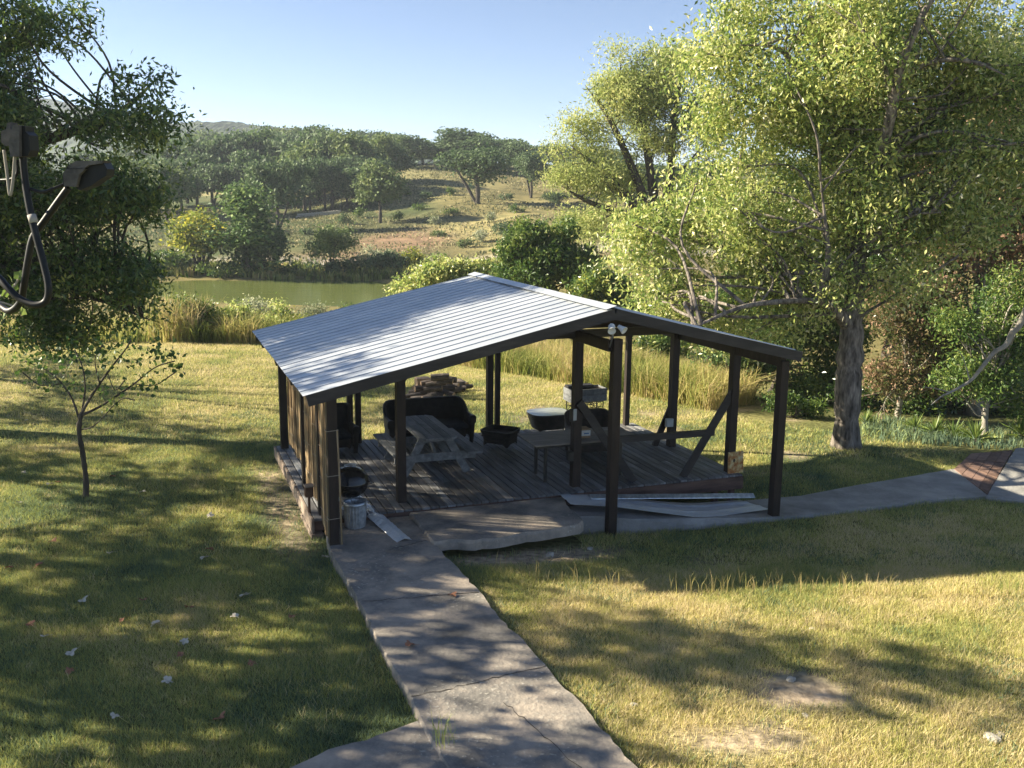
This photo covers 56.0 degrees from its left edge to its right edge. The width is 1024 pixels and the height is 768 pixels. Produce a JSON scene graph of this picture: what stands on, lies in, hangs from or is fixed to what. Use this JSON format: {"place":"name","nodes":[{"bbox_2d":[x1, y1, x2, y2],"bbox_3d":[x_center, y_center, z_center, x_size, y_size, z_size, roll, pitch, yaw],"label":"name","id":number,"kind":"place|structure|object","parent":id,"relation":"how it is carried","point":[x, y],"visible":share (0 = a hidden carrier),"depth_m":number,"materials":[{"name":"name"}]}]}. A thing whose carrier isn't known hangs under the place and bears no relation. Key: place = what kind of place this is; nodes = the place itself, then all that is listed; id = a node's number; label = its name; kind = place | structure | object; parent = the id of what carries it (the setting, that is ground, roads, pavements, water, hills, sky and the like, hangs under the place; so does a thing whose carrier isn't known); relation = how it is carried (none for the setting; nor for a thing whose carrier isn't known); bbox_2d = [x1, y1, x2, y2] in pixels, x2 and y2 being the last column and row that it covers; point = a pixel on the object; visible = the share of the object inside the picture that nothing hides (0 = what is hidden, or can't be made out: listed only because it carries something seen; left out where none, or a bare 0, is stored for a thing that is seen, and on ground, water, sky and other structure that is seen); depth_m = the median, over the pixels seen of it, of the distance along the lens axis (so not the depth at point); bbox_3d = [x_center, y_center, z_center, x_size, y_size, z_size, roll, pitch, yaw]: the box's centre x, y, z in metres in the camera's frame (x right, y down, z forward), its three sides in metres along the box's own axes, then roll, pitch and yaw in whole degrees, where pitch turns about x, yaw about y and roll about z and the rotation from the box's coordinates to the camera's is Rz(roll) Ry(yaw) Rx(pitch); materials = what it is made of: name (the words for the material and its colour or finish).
{"place":"outdoors","nodes":[
{"label":"outdoors","id":0,"kind":"place"},
{"bbox_2d":[0,122,114,313],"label":"floodlight","id":1,"kind":"object","parent":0,"point":[21,142],"visible":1,"depth_m":2.54,"materials":[{"name":"weathered dark plastic"},{"name":"metal"}]},
{"bbox_2d":[0,310,153,343],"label":"tan grass","id":2,"kind":"structure","parent":0,"point":[140,338],"depth_m":36.95,"materials":[{"name":"plant"}]},
{"bbox_2d":[34,98,172,170],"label":"hills","id":3,"kind":"structure","parent":0,"point":[71,142],"depth_m":715.55,"materials":[{"name":"green plant"}]},
{"bbox_2d":[62,120,448,170],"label":"hills","id":4,"kind":"structure","parent":0,"point":[221,126],"depth_m":603.60,"materials":[{"name":"green plant"}]},
{"bbox_2d":[149,278,409,305],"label":"water","id":5,"kind":"structure","parent":0,"point":[298,291],"depth_m":76.80,"materials":[{"name":"green liquid"}]},
{"bbox_2d":[291,720,446,767],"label":"path","id":6,"kind":"structure","parent":0,"point":[408,746],"depth_m":8.92,"materials":[{"name":"concrete"}]},
{"bbox_2d":[409,497,583,550],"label":"pavement","id":7,"kind":"structure","parent":0,"point":[488,526],"depth_m":14.98,"materials":[{"name":"concrete"}]},
{"bbox_2d":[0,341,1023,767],"bbox_3d":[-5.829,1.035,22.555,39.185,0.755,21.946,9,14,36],"label":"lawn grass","id":8,"kind":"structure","parent":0,"point":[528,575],"depth_m":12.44,"materials":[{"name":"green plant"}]},
{"bbox_2d":[0,163,1023,767],"bbox_3d":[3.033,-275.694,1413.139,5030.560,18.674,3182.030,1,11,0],"label":"ground","id":9,"kind":"structure","parent":0,"point":[804,687],"depth_m":14.23,"materials":[{"name":"green plant"}]},
{"bbox_2d":[5,322,186,498],"bbox_3d":[-7.084,0.512,16.682,3.233,3.113,1.376,2,11,5],"label":"sapling","id":10,"kind":"object","parent":9,"relation":"on","point":[82,413],"visible":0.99,"depth_m":16.61,"materials":[{"name":"green plant"}]},
{"bbox_2d":[0,0,208,372],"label":"dark tree","id":11,"kind":"object","parent":9,"relation":"on","point":[123,278],"visible":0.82,"depth_m":19.63,"materials":[{"name":"green plant"}]},
{"bbox_2d":[129,247,202,269],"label":"shrub","id":12,"kind":"object","parent":9,"relation":"on","point":[173,256],"visible":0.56,"depth_m":87.95,"materials":[{"name":"green plant"}]},
{"bbox_2d":[141,160,199,221],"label":"slope tree","id":13,"kind":"object","parent":9,"relation":"on","point":[183,185],"visible":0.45,"depth_m":122.51,"materials":[{"name":"green plant"}]},
{"bbox_2d":[153,133,206,203],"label":"oak tree","id":14,"kind":"object","parent":9,"relation":"on","point":[166,154],"visible":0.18,"depth_m":160.91,"materials":[{"name":"green plant"}]},
{"bbox_2d":[145,293,228,342],"bbox_3d":[-13.020,-2.638,37.484,3.414,2.169,3.698,1,11,0],"label":"pale reed clump","id":15,"kind":"object","parent":9,"relation":"on","point":[149,329],"visible":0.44,"depth_m":36.77,"materials":[{"name":"beige plant"}]},
{"bbox_2d":[171,165,214,213],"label":"slope tree","id":16,"kind":"object","parent":9,"relation":"on","point":[195,191],"visible":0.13,"depth_m":137.31,"materials":[{"name":"green plant"}]},
{"bbox_2d":[158,204,229,267],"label":"bank tree","id":17,"kind":"object","parent":9,"relation":"on","point":[185,237],"visible":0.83,"depth_m":87.07,"materials":[{"name":"green plant"}]},
{"bbox_2d":[162,288,225,338],"bbox_3d":[-12.506,-2.601,37.785,2.515,2.356,2.503,8,13,32],"label":"shrub","id":18,"kind":"object","parent":9,"relation":"on","point":[207,316],"visible":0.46,"depth_m":37.43,"materials":[{"name":"green plant"}]},
{"bbox_2d":[172,149,220,210],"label":"oak tree","id":19,"kind":"object","parent":9,"relation":"on","point":[202,157],"visible":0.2,"depth_m":145.65,"materials":[{"name":"green plant"}]},
{"bbox_2d":[175,132,251,204],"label":"oak tree","id":20,"kind":"object","parent":9,"relation":"on","point":[193,148],"visible":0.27,"depth_m":158.38,"materials":[{"name":"green plant"}]},
{"bbox_2d":[192,259,251,278],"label":"shrub","id":21,"kind":"object","parent":9,"relation":"on","point":[223,271],"visible":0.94,"depth_m":86.66,"materials":[{"name":"green plant"}]},
{"bbox_2d":[191,157,253,213],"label":"oak tree","id":22,"kind":"object","parent":9,"relation":"on","point":[222,174],"visible":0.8,"depth_m":142.92,"materials":[{"name":"green plant"}]},
{"bbox_2d":[149,305,312,343],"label":"reed bank","id":23,"kind":"structure","parent":9,"relation":"on","point":[238,330],"depth_m":36.67,"materials":[{"name":"green plant"}]},
{"bbox_2d":[201,127,266,164],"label":"oak tree","id":24,"kind":"object","parent":9,"relation":"on","point":[246,139],"visible":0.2,"depth_m":162.43,"materials":[{"name":"green plant"}]},
{"bbox_2d":[210,296,264,339],"bbox_3d":[-11.042,-2.422,38.351,2.259,2.134,2.150,3,11,13],"label":"shrub","id":25,"kind":"object","parent":9,"relation":"on","point":[242,308],"visible":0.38,"depth_m":38.16,"materials":[{"name":"green plant"}]},
{"bbox_2d":[188,177,297,272],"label":"cedar tree","id":26,"kind":"object","parent":9,"relation":"on","point":[246,221],"visible":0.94,"depth_m":86.33,"materials":[{"name":"green plant"}]},
{"bbox_2d":[227,146,278,199],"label":"oak tree","id":27,"kind":"object","parent":9,"relation":"on","point":[243,157],"visible":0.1,"depth_m":146.51,"materials":[{"name":"green plant"}]},
{"bbox_2d":[232,293,280,319],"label":"shrub","id":28,"kind":"object","parent":9,"relation":"on","point":[254,303],"visible":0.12,"depth_m":40.97,"materials":[{"name":"green plant"}]},
{"bbox_2d":[249,122,277,200],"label":"grove tree","id":29,"kind":"object","parent":9,"relation":"on","point":[266,134],"visible":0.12,"depth_m":166.19,"materials":[{"name":"green plant"}]},
{"bbox_2d":[235,226,294,269],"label":"tree","id":30,"kind":"object","parent":9,"relation":"on","point":[279,235],"visible":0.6,"depth_m":87.24,"materials":[{"name":"green plant"}]},
{"bbox_2d":[256,132,294,193],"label":"oak tree","id":31,"kind":"object","parent":9,"relation":"on","point":[270,147],"visible":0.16,"depth_m":162.56,"materials":[{"name":"green plant"}]},
{"bbox_2d":[238,152,320,228],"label":"oak tree","id":32,"kind":"object","parent":9,"relation":"on","point":[281,178],"visible":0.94,"depth_m":121.39,"materials":[{"name":"green plant"}]},
{"bbox_2d":[263,292,299,319],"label":"shrub","id":33,"kind":"object","parent":9,"relation":"on","point":[282,308],"visible":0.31,"depth_m":43.11,"materials":[{"name":"green plant"}]},
{"bbox_2d":[271,139,327,210],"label":"oak tree","id":34,"kind":"object","parent":9,"relation":"on","point":[305,151],"visible":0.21,"depth_m":150.12,"materials":[{"name":"green plant"}]},
{"bbox_2d":[272,125,335,200],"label":"oak tree","id":35,"kind":"object","parent":9,"relation":"on","point":[317,136],"visible":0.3,"depth_m":157.78,"materials":[{"name":"green plant"}]},
{"bbox_2d":[110,256,507,280],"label":"bank grass","id":36,"kind":"structure","parent":9,"relation":"on","point":[378,272],"depth_m":87.47,"materials":[{"name":"green plant"}]},
{"bbox_2d":[292,299,333,317],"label":"shrub","id":37,"kind":"object","parent":9,"relation":"on","point":[310,310],"visible":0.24,"depth_m":44.38,"materials":[{"name":"green plant"}]},
{"bbox_2d":[299,154,343,211],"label":"oak tree","id":38,"kind":"object","parent":9,"relation":"on","point":[316,187],"visible":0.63,"depth_m":144.23,"materials":[{"name":"green plant"}]},
{"bbox_2d":[305,160,347,210],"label":"oak tree","id":39,"kind":"object","parent":9,"relation":"on","point":[331,182],"visible":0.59,"depth_m":144.50,"materials":[{"name":"green plant"}]},
{"bbox_2d":[302,222,361,263],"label":"bank tree","id":40,"kind":"object","parent":9,"relation":"on","point":[326,244],"visible":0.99,"depth_m":88.78,"materials":[{"name":"green plant"}]},
{"bbox_2d":[320,252,367,273],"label":"shrub","id":41,"kind":"object","parent":9,"relation":"on","point":[351,264],"visible":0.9,"depth_m":89.27,"materials":[{"name":"green plant"}]},
{"bbox_2d":[330,166,363,207],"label":"oak tree","id":42,"kind":"object","parent":9,"relation":"on","point":[346,188],"visible":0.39,"depth_m":143.44,"materials":[{"name":"green plant"}]},
{"bbox_2d":[326,155,367,206],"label":"oak tree","id":43,"kind":"object","parent":9,"relation":"on","point":[343,161],"visible":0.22,"depth_m":146.14,"materials":[{"name":"green plant"}]},
{"bbox_2d":[326,128,384,198],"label":"grove tree","id":44,"kind":"object","parent":9,"relation":"on","point":[341,144],"visible":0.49,"depth_m":153.91,"materials":[{"name":"green plant"}]},
{"bbox_2d":[349,158,412,222],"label":"slope tree","id":45,"kind":"object","parent":9,"relation":"on","point":[379,183],"visible":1,"depth_m":128.92,"materials":[{"name":"green plant"}]},
{"bbox_2d":[359,250,409,268],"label":"shrub","id":46,"kind":"object","parent":9,"relation":"on","point":[392,259],"visible":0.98,"depth_m":89.04,"materials":[{"name":"green plant"}]},
{"bbox_2d":[368,131,406,176],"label":"grove tree","id":47,"kind":"object","parent":9,"relation":"on","point":[382,140],"visible":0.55,"depth_m":161.87,"materials":[{"name":"green plant"}]},
{"bbox_2d":[385,145,420,173],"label":"oak tree","id":48,"kind":"object","parent":9,"relation":"on","point":[408,162],"visible":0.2,"depth_m":164.71,"materials":[{"name":"green plant"}]},
{"bbox_2d":[16,165,805,264],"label":"slope grass","id":49,"kind":"structure","parent":9,"relation":"on","point":[425,249],"depth_m":131.32,"materials":[{"name":"plant"}]},
{"bbox_2d":[400,246,427,264],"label":"shrub","id":50,"kind":"object","parent":9,"relation":"on","point":[415,257],"visible":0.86,"depth_m":89.94,"materials":[{"name":"green plant"}]},
{"bbox_2d":[392,133,440,168],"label":"oak tree","id":51,"kind":"object","parent":9,"relation":"on","point":[418,146],"visible":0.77,"depth_m":186.97,"materials":[{"name":"green plant"}]},
{"bbox_2d":[381,251,494,297],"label":"yellow green bush","id":52,"kind":"object","parent":9,"relation":"on","point":[441,270],"visible":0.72,"depth_m":46.22,"materials":[{"name":"green plant"}]},
{"bbox_2d":[433,126,498,155],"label":"oak tree","id":53,"kind":"object","parent":9,"relation":"on","point":[452,136],"visible":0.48,"depth_m":191.01,"materials":[{"name":"green plant"}]},
{"bbox_2d":[428,141,517,203],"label":"oak tree","id":54,"kind":"object","parent":9,"relation":"on","point":[482,164],"visible":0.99,"depth_m":137.84,"materials":[{"name":"green plant"}]},
{"bbox_2d":[325,516,637,767],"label":"walkway","id":55,"kind":"structure","parent":9,"relation":"on","point":[467,637],"depth_m":10.55,"materials":[{"name":"concrete"}]},
{"bbox_2d":[338,463,371,509],"bbox_3d":[-2.510,1.697,15.074,0.644,0.943,0.632,-3,12,-20],"label":"kettle grill","id":56,"kind":"object","parent":55,"relation":"on","point":[355,481],"visible":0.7,"depth_m":14.85,"materials":[{"name":"black metal"}]},
{"bbox_2d":[342,497,368,528],"bbox_3d":[-2.431,2.013,14.923,0.368,0.433,0.368,11,15,42],"label":"trash can","id":57,"kind":"object","parent":55,"relation":"on","point":[355,514],"visible":1,"depth_m":14.80,"materials":[{"name":"metal"}]},
{"bbox_2d":[358,496,411,541],"bbox_3d":[-2.164,2.075,15.248,0.241,0.181,2.233,-6,13,-30],"label":"metal flashing","id":58,"kind":"object","parent":55,"relation":"on","point":[388,527],"visible":0.69,"depth_m":14.82,"materials":[{"name":"silver metal"}]},
{"bbox_2d":[458,135,522,152],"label":"oak tree","id":59,"kind":"object","parent":9,"relation":"on","point":[492,142],"visible":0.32,"depth_m":186.20,"materials":[{"name":"green plant"}]},
{"bbox_2d":[0,401,1023,767],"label":"dry tufts","id":60,"kind":"object","parent":9,"relation":"on","point":[498,573],"visible":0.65,"depth_m":13.10,"materials":[{"name":"beige plant"}]},
{"bbox_2d":[491,139,546,176],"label":"oak tree","id":61,"kind":"object","parent":9,"relation":"on","point":[514,147],"visible":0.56,"depth_m":182.06,"materials":[{"name":"green plant"}]},
{"bbox_2d":[252,272,802,545],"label":"pavilion","id":62,"kind":"structure","parent":9,"relation":"on","point":[328,358],"depth_m":16.54,"materials":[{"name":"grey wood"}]},
{"bbox_2d":[287,377,300,459],"bbox_3d":[-3.954,0.376,17.462,0.088,1.839,1.344,-3,12,-20],"label":"bamboo blind","id":63,"kind":"object","parent":62,"relation":"hanging from","point":[293,416],"visible":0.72,"depth_m":17.38,"materials":[{"name":"wood"}]},
{"bbox_2d":[303,396,316,499],"bbox_3d":[-3.268,0.822,15.676,0.083,2.019,1.242,-3,12,-20],"label":"bamboo blind","id":64,"kind":"object","parent":62,"relation":"hanging from","point":[310,445],"visible":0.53,"depth_m":15.88,"materials":[{"name":"wood"}]},
{"bbox_2d":[318,402,327,535],"bbox_3d":[-2.824,1.227,14.458,0.068,2.100,0.883,-3,12,-18],"label":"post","id":65,"kind":"object","parent":62,"relation":"hanging from","point":[322,448],"visible":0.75,"depth_m":14.41,"materials":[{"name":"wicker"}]},
{"bbox_2d":[314,402,359,452],"bbox_3d":[-3.564,0.881,18.887,1.008,0.874,0.764,-4,12,-23],"label":"armchair","id":66,"kind":"object","parent":62,"relation":"on","point":[348,431],"visible":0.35,"depth_m":19.01,"materials":[{"name":"wicker"}]},
{"bbox_2d":[373,415,482,476],"bbox_3d":[-1.600,1.169,17.930,1.592,0.783,1.860,-3,12,-20],"label":"picnic table","id":67,"kind":"object","parent":62,"relation":"on","point":[424,429],"visible":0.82,"depth_m":17.52,"materials":[{"name":"grey wood"}]},
{"bbox_2d":[383,396,475,442],"bbox_3d":[-1.740,0.762,19.712,1.852,0.832,0.842,-3,12,-20],"label":"loveseat","id":68,"kind":"object","parent":62,"relation":"on","point":[453,412],"visible":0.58,"depth_m":19.95,"materials":[{"name":"wicker"}]},
{"bbox_2d":[480,424,519,447],"bbox_3d":[-0.232,1.052,19.235,0.680,0.331,0.610,6,12,25],"label":"planter","id":69,"kind":"object","parent":62,"relation":"on","point":[505,436],"visible":1,"depth_m":19.07,"materials":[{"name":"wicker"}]},
{"bbox_2d":[526,408,566,431],"bbox_3d":[0.770,0.770,20.521,0.890,0.370,0.730,-3,12,-20],"label":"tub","id":70,"kind":"object","parent":62,"relation":"on","point":[541,419],"visible":0.9,"depth_m":20.25,"materials":[{"name":"metal"}]},
{"bbox_2d":[518,427,633,481],"bbox_3d":[1.191,1.292,17.366,2.000,0.750,0.920,-3,12,-19],"label":"folding table","id":71,"kind":"object","parent":62,"relation":"on","point":[545,440],"visible":0.65,"depth_m":17.10,"materials":[{"name":"laminate"}]},
{"bbox_2d":[563,383,606,409],"bbox_3d":[1.571,0.509,20.797,0.840,0.985,0.420,-3,12,-20],"label":"planter","id":72,"kind":"object","parent":62,"relation":"on","point":[592,393],"visible":0.54,"depth_m":20.64,"materials":[{"name":"grey wood"}]},
{"bbox_2d":[564,408,623,452],"bbox_3d":[1.548,0.963,18.919,1.073,0.812,0.841,-2,11,-15],"label":"armchair","id":73,"kind":"object","parent":62,"relation":"on","point":[600,415],"visible":0.26,"depth_m":19.17,"materials":[{"name":"brown wicker"}]},
{"bbox_2d":[727,451,743,473],"bbox_3d":[4.107,1.440,17.678,0.320,0.400,0.028,-3,8,-20],"label":"rusty plate","id":74,"kind":"object","parent":62,"relation":"on","point":[735,462],"visible":1,"depth_m":17.67,"materials":[{"name":"metal"}]},
{"bbox_2d":[508,147,551,197],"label":"oak tree","id":75,"kind":"object","parent":9,"relation":"on","point":[526,160],"visible":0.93,"depth_m":150.11,"materials":[{"name":"green plant"}]},
{"bbox_2d":[488,211,609,339],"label":"round bush","id":76,"kind":"object","parent":9,"relation":"on","point":[540,255],"visible":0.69,"depth_m":41.21,"materials":[{"name":"green plant"}]},
{"bbox_2d":[560,257,646,339],"bbox_3d":[3.968,-3.143,39.314,3.664,4.315,2.793,-5,12,-27],"label":"shaded bush","id":77,"kind":"object","parent":9,"relation":"on","point":[596,289],"visible":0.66,"depth_m":38.49,"materials":[{"name":"green plant"}]},
{"bbox_2d":[518,29,747,318],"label":"feathery tree","id":78,"kind":"object","parent":9,"relation":"on","point":[642,100],"visible":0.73,"depth_m":53.02,"materials":[{"name":"green plant"}]},
{"bbox_2d":[602,155,664,214],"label":"oak tree","id":79,"kind":"object","parent":9,"relation":"on","point":[640,170],"visible":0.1,"depth_m":120.43,"materials":[{"name":"green plant"}]},
{"bbox_2d":[632,334,700,361],"bbox_3d":[5.627,-1.488,36.338,2.927,2.032,2.657,1,11,0],"label":"juniper","id":80,"kind":"object","parent":9,"relation":"on","point":[662,341],"visible":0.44,"depth_m":35.77,"materials":[{"name":"green plant"}]},
{"bbox_2d":[470,549,1023,599],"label":"seed stalks","id":81,"kind":"object","parent":9,"relation":"on","point":[869,583],"visible":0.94,"depth_m":12.91,"materials":[{"name":"yellow plant"}]},
{"bbox_2d":[687,305,826,399],"bbox_3d":[7.319,-0.786,28.886,4.611,3.338,2.822,1,11,0],"label":"juniper","id":82,"kind":"object","parent":9,"relation":"on","point":[797,382],"visible":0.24,"depth_m":28.61,"materials":[{"name":"green plant"}]},
{"bbox_2d":[674,265,879,398],"bbox_3d":[8.273,-1.305,30.573,6.953,5.212,4.159,1,11,0],"label":"thicket tree","id":83,"kind":"object","parent":9,"relation":"on","point":[827,357],"visible":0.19,"depth_m":29.77,"materials":[{"name":"green plant"}]},
{"bbox_2d":[755,154,828,201],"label":"oak tree","id":84,"kind":"object","parent":9,"relation":"on","point":[756,174],"visible":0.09,"depth_m":121.86,"materials":[{"name":"green plant"}]},
{"bbox_2d":[757,388,834,419],"bbox_3d":[7.588,0.566,25.543,2.204,1.230,1.404,1,11,0],"label":"thicket shrub","id":85,"kind":"object","parent":9,"relation":"on","point":[806,408],"visible":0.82,"depth_m":25.40,"materials":[{"name":"green plant"}]},
{"bbox_2d":[582,0,1023,450],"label":"pecan tree","id":86,"kind":"object","parent":9,"relation":"on","point":[856,46],"visible":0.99,"depth_m":19.90,"materials":[{"name":"green plant"}]},
{"bbox_2d":[709,0,1023,367],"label":"tree","id":87,"kind":"object","parent":9,"relation":"on","point":[846,249],"visible":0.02,"depth_m":34.94,"materials":[{"name":"green plant"}]},
{"bbox_2d":[797,233,1023,417],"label":"thicket tree","id":88,"kind":"object","parent":9,"relation":"on","point":[916,403],"visible":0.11,"depth_m":27.30,"materials":[{"name":"green plant"}]},
{"bbox_2d":[861,257,987,419],"bbox_3d":[10.837,-0.908,25.964,4.206,5.078,3.557,1,11,0],"label":"thicket tree","id":89,"kind":"object","parent":9,"relation":"on","point":[903,380],"visible":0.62,"depth_m":25.45,"materials":[{"name":"brown plant"}]},
{"bbox_2d":[860,412,1023,449],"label":"weeds","id":90,"kind":"object","parent":9,"relation":"on","point":[891,423],"visible":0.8,"depth_m":22.91,"materials":[{"name":"green plant"}]},
{"bbox_2d":[887,80,1023,416],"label":"tree","id":91,"kind":"object","parent":9,"relation":"on","point":[1010,255],"visible":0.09,"depth_m":26.32,"materials":[{"name":"green plant"}]},
{"bbox_2d":[918,257,1023,437],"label":"tree","id":92,"kind":"object","parent":9,"relation":"on","point":[987,380],"visible":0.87,"depth_m":22.88,"materials":[{"name":"green plant"}]},
{"bbox_2d":[925,307,1023,404],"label":"bare tree","id":93,"kind":"object","parent":9,"relation":"on","point":[1018,326],"visible":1,"depth_m":21.49,"materials":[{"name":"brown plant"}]},
{"bbox_2d":[954,415,1001,442],"bbox_3d":[10.804,1.080,22.437,1.049,0.727,1.011,-4,12,-21],"label":"yucca","id":94,"kind":"object","parent":9,"relation":"on","point":[975,430],"visible":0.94,"depth_m":22.44,"materials":[{"name":"green plant"}]},
{"bbox_2d":[0,0,1023,164],"label":"sky","id":95,"kind":"structure","parent":0,"point":[501,68],"materials":[{"name":"blue"}]},
{"bbox_2d":[458,339,775,409],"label":"tall grass","id":96,"kind":"structure","parent":0,"point":[548,359],"depth_m":28.87,"materials":[{"name":"yellow plant"}]},
{"bbox_2d":[569,469,996,534],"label":"path","id":97,"kind":"structure","parent":0,"point":[950,484],"depth_m":17.26,"materials":[{"name":"grey concrete"}]},
{"bbox_2d":[558,494,767,516],"bbox_3d":[2.664,2.039,16.449,3.669,0.353,0.826,-2,11,-13],"label":"metal sheet","id":98,"kind":"object","parent":97,"relation":"on","point":[710,509],"visible":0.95,"depth_m":16.51,"materials":[{"name":"silver metal"}]},
{"bbox_2d":[588,493,754,498],"bbox_3d":[2.812,1.940,16.759,3.112,0.272,0.162,-2,11,-15],"label":"metal flashing","id":99,"kind":"object","parent":98,"relation":"on","point":[675,496],"visible":0.92,"depth_m":16.72,"materials":[{"name":"metal"}]},
{"bbox_2d":[954,450,1012,494],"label":"paving","id":100,"kind":"structure","parent":0,"point":[985,468],"depth_m":19.66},
{"bbox_2d":[985,448,1023,503],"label":"pavement","id":101,"kind":"structure","parent":0,"point":[1008,485],"depth_m":18.60,"materials":[{"name":"grey concrete"}]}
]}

